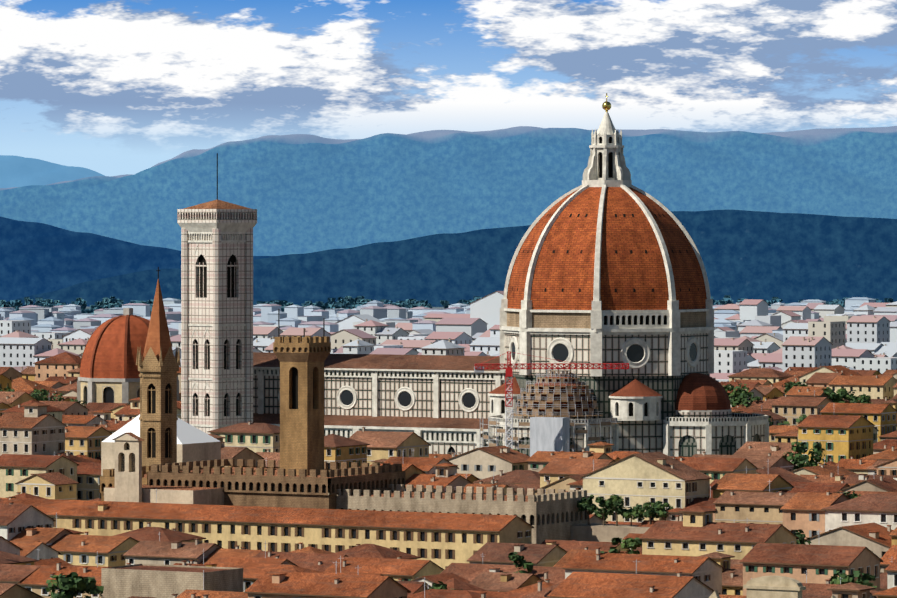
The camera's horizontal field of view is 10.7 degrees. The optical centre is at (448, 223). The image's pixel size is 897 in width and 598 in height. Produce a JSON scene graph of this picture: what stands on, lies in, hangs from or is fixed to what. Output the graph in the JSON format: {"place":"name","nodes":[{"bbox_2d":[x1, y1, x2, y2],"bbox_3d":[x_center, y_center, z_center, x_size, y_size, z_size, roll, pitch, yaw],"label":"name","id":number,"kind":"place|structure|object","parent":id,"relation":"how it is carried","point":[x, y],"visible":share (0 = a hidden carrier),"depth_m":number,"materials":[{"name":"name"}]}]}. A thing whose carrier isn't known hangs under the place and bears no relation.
{"place":"outdoors","nodes":[
{"label":"outdoors","id":0,"kind":"place"},
{"bbox_2d":[0,155,104,187],"bbox_3d":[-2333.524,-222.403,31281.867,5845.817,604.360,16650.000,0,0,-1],"label":"distant mountain","id":1,"kind":"structure","parent":0,"point":[17,171],"depth_m":28620.85,"materials":[{"name":"blue"}]},
{"bbox_2d":[77,308,178,405],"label":"domed chapel","id":2,"kind":"structure","parent":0,"point":[109,372],"depth_m":1627.65,"materials":[{"name":"tile"}]},
{"bbox_2d":[0,216,273,306],"bbox_3d":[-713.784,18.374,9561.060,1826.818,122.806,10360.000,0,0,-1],"label":"hill terrain","id":3,"kind":"structure","parent":0,"point":[36,258],"depth_m":7732.81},
{"bbox_2d":[101,414,220,475],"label":"white-roofed building","id":4,"kind":"structure","parent":0,"point":[194,443],"depth_m":1089.62,"materials":[{"name":"beige stone"}]},
{"bbox_2d":[14,307,443,309],"bbox_3d":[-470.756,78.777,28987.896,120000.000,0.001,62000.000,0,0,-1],"label":"ground","id":5,"kind":"structure","parent":0,"point":[432,308],"depth_m":4429.90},
{"bbox_2d":[136,267,180,465],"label":"badia tower","id":6,"kind":"structure","parent":5,"relation":"on","point":[158,362],"depth_m":1027.95,"materials":[{"name":"stone"}]},
{"bbox_2d":[104,432,223,504],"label":"bell gable","id":7,"kind":"structure","parent":5,"relation":"on","point":[129,487],"depth_m":988.25,"materials":[{"name":"beige stone"}]},
{"bbox_2d":[177,153,256,433],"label":"campanile","id":8,"kind":"structure","parent":5,"relation":"on","point":[217,314],"depth_m":1364.94,"materials":[{"name":"stone"}]},
{"bbox_2d":[99,309,587,543],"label":"fortified palace","id":9,"kind":"structure","parent":5,"relation":"on","point":[301,475],"depth_m":991.38,"materials":[{"name":"stone"}]},
{"bbox_2d":[0,297,875,335],"bbox_3d":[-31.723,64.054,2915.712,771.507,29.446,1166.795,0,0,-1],"label":"city","id":10,"kind":"object","parent":5,"relation":"on","point":[67,318],"visible":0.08,"depth_m":2997.09,"materials":[{"name":"white"}]},
{"bbox_2d":[0,381,881,597],"bbox_3d":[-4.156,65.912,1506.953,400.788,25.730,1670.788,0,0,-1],"label":"trees","id":11,"kind":"object","parent":5,"relation":"on","point":[72,584],"visible":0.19,"depth_m":968.85,"materials":[{"name":"green plant"}]},
{"bbox_2d":[0,295,893,316],"bbox_3d":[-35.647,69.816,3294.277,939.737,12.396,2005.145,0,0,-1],"label":"trees","id":12,"kind":"object","parent":5,"relation":"on","point":[348,302],"visible":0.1,"depth_m":4125.74,"materials":[{"name":"green plant"}]},
{"bbox_2d":[0,291,896,442],"bbox_3d":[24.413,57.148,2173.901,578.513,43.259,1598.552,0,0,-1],"label":"town houses","id":13,"kind":"structure","parent":5,"relation":"on","point":[834,348],"depth_m":1987.34,"materials":[{"name":"paint"}]},
{"bbox_2d":[253,93,768,456],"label":"cathedral","id":14,"kind":"structure","parent":5,"relation":"on","point":[606,265],"depth_m":1318.37,"materials":[{"name":"stone"}]},
{"bbox_2d":[474,351,628,448],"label":"tower crane","id":15,"kind":"object","parent":5,"relation":"on","point":[481,368],"visible":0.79,"depth_m":1278.12,"materials":[{"name":"red paint"}]},
{"bbox_2d":[571,523,649,542],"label":"wall","id":16,"kind":"structure","parent":5,"relation":"on","point":[596,532],"depth_m":968.87,"materials":[{"name":"paint"}]},
{"bbox_2d":[709,576,835,597],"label":"stone facade","id":17,"kind":"structure","parent":5,"relation":"on","point":[773,587],"depth_m":631.99,"materials":[{"name":"beige stone"}]},
{"bbox_2d":[0,391,896,597],"bbox_3d":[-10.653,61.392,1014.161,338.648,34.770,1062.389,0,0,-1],"label":"town houses","id":18,"kind":"structure","parent":0,"point":[727,526],"depth_m":944.88,"materials":[{"name":"paint"}]},
{"bbox_2d":[0,126,896,255],"bbox_3d":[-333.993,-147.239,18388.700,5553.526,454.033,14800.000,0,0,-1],"label":"hill terrain","id":19,"kind":"structure","parent":0,"point":[304,193],"depth_m":13211.31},
{"bbox_2d":[0,0,896,176],"label":"sky","id":20,"kind":"structure","parent":0,"point":[110,88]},
{"bbox_2d":[16,210,896,306],"bbox_3d":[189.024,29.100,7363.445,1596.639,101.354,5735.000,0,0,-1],"label":"hills","id":21,"kind":"structure","parent":0,"point":[790,257],"depth_m":5391.93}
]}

